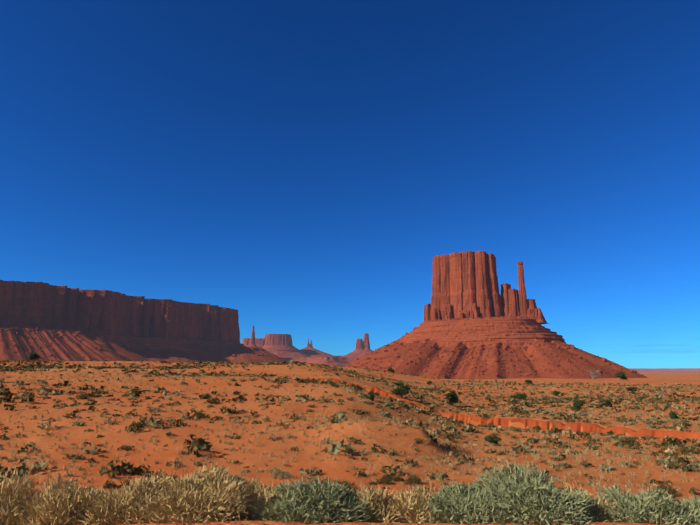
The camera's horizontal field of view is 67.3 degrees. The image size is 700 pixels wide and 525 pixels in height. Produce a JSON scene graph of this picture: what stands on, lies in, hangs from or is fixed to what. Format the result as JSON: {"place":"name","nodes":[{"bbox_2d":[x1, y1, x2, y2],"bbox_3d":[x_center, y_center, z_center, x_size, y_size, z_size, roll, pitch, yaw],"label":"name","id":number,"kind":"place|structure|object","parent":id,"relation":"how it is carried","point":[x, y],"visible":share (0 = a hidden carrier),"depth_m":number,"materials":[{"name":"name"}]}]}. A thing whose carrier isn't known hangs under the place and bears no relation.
{"place":"outdoors","nodes":[
{"label":"outdoors","id":0,"kind":"place"},
{"bbox_2d":[0,361,699,524],"bbox_3d":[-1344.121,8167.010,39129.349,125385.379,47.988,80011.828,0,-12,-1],"label":"ground","id":1,"kind":"structure","parent":0,"point":[330,468],"depth_m":58.46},
{"bbox_2d":[0,280,284,362],"bbox_3d":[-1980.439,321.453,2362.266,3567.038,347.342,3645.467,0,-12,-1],"label":"mesa","id":2,"kind":"structure","parent":1,"relation":"on","point":[48,322],"depth_m":2121.82,"materials":[{"name":"red stone"}]},
{"bbox_2d":[0,461,628,524],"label":"straw bushes","id":3,"kind":"object","parent":1,"relation":"on","point":[192,499],"visible":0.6,"depth_m":7.27,"materials":[{"name":"beige plant"}]},
{"bbox_2d":[0,359,699,521],"bbox_3d":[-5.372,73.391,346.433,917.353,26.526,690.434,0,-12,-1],"label":"dark shrubs","id":4,"kind":"object","parent":1,"relation":"on","point":[199,443],"visible":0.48,"depth_m":91.35,"materials":[{"name":"green plant"}]},
{"bbox_2d":[0,370,699,522],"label":"dry grass","id":5,"kind":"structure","parent":1,"relation":"on","point":[368,468],"depth_m":54.48,"materials":[{"name":"plant"}]},
{"bbox_2d":[0,360,699,507],"bbox_3d":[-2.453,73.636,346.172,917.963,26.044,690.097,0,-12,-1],"label":"desert shrubs","id":6,"kind":"object","parent":1,"relation":"on","point":[283,473],"visible":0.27,"depth_m":91.65,"materials":[{"name":"green plant"}]},
{"bbox_2d":[0,360,699,497],"bbox_3d":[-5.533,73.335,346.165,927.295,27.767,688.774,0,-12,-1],"label":"shrubs","id":7,"kind":"object","parent":1,"relation":"on","point":[334,449],"visible":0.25,"depth_m":73.04,"materials":[{"name":"green plant"}]},
{"bbox_2d":[29,352,678,445],"bbox_3d":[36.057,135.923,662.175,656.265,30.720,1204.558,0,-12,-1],"label":"juniper","id":8,"kind":"object","parent":1,"relation":"on","point":[454,397],"depth_m":169.69,"materials":[{"name":"green plant"}]},
{"bbox_2d":[242,325,699,371],"bbox_3d":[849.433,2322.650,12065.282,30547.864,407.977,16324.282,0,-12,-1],"label":"distant buttes","id":9,"kind":"object","parent":1,"relation":"on","point":[281,346],"visible":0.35,"depth_m":5062.79,"materials":[{"name":"stone"}]},
{"bbox_2d":[247,460,699,524],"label":"sagebrush","id":10,"kind":"object","parent":1,"relation":"on","point":[498,500],"visible":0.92,"depth_m":7.07,"materials":[{"name":"green plant"}]},
{"bbox_2d":[343,251,647,379],"bbox_3d":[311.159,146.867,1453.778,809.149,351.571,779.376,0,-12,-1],"label":"butte","id":11,"kind":"object","parent":1,"relation":"on","point":[475,325],"visible":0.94,"depth_m":1310.80,"materials":[{"name":"stone"}]},
{"bbox_2d":[509,366,669,442],"bbox_3d":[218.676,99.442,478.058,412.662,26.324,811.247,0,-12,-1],"label":"dead juniper","id":12,"kind":"object","parent":1,"relation":"on","point":[593,374],"visible":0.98,"depth_m":865.50,"materials":[{"name":"grey wood"}]},
{"bbox_2d":[0,0,699,368],"label":"sky","id":13,"kind":"structure","parent":0,"point":[302,169],"materials":[{"name":"blue"}]},
{"bbox_2d":[306,378,699,439],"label":"gully bank","id":14,"kind":"structure","parent":0,"point":[574,426],"depth_m":123.13,"materials":[{"name":"orange soil"}]}
]}

